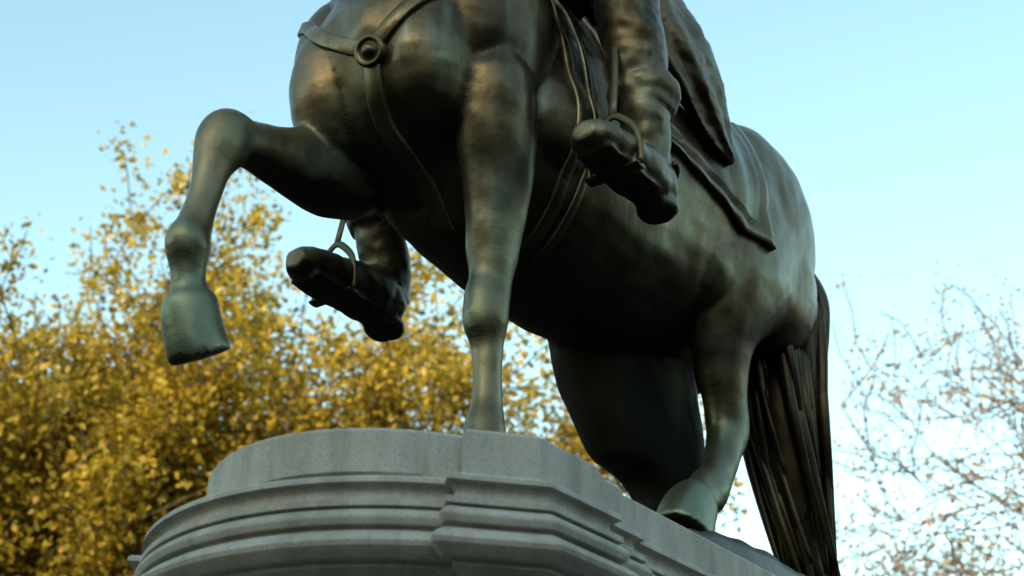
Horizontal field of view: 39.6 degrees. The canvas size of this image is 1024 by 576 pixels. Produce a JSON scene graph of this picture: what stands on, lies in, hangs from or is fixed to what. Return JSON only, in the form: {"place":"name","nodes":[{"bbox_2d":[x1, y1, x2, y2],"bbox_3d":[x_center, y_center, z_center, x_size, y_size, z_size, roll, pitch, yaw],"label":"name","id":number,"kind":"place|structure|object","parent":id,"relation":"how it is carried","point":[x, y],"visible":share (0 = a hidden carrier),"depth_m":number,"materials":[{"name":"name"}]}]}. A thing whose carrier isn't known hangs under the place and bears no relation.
{"place":"outdoors","nodes":[
{"label":"outdoors","id":0,"kind":"place"},
{"bbox_2d":[0,112,330,575],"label":"autumn tree","id":1,"kind":"object","parent":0,"point":[27,417],"visible":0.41,"depth_m":22.34,"materials":[{"name":"yellow plant"}]},
{"bbox_2d":[4,213,356,571],"bbox_3d":[-8.720,7.889,29.236,15.563,16.719,15.022,-4,-28,7],"label":"autumn tree","id":2,"kind":"object","parent":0,"point":[83,272],"visible":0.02,"depth_m":26.73,"materials":[{"name":"plant"}]},
{"bbox_2d":[0,238,749,575],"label":"autumn tree","id":3,"kind":"object","parent":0,"point":[114,468],"visible":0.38,"depth_m":21.69,"materials":[{"name":"yellow plant"}]},
{"bbox_2d":[127,428,775,575],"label":"stone pedestal","id":4,"kind":"object","parent":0,"point":[369,502],"visible":1,"depth_m":4.46,"materials":[{"name":"stone"}]},
{"bbox_2d":[161,0,840,575],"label":"equestrian statue","id":5,"kind":"object","parent":4,"relation":"on","point":[605,198],"visible":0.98,"depth_m":6.44,"materials":[{"name":"brown metal"}]},
{"bbox_2d":[185,300,749,528],"bbox_3d":[-1.719,7.367,25.382,10.515,14.024,12.633,9,-29,-16],"label":"autumn tree","id":6,"kind":"object","parent":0,"point":[616,481],"visible":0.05,"depth_m":24.00,"materials":[{"name":"yellow plant"}]},
{"bbox_2d":[0,0,1023,575],"label":"sky","id":7,"kind":"structure","parent":0,"point":[899,124],"materials":[{"name":"blue"}]},
{"bbox_2d":[759,262,1023,575],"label":"sparse tree","id":8,"kind":"object","parent":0,"point":[1016,363],"visible":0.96,"depth_m":23.34,"materials":[{"name":"brown plant"}]},
{"bbox_2d":[835,485,1019,575],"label":"sparse tree","id":9,"kind":"object","parent":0,"point":[930,564],"visible":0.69,"depth_m":25.10,"materials":[{"name":"brown plant"}]},
{"bbox_2d":[864,516,1023,575],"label":"sparse tree","id":10,"kind":"object","parent":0,"point":[966,563],"visible":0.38,"depth_m":28.15,"materials":[{"name":"plant"}]}
]}

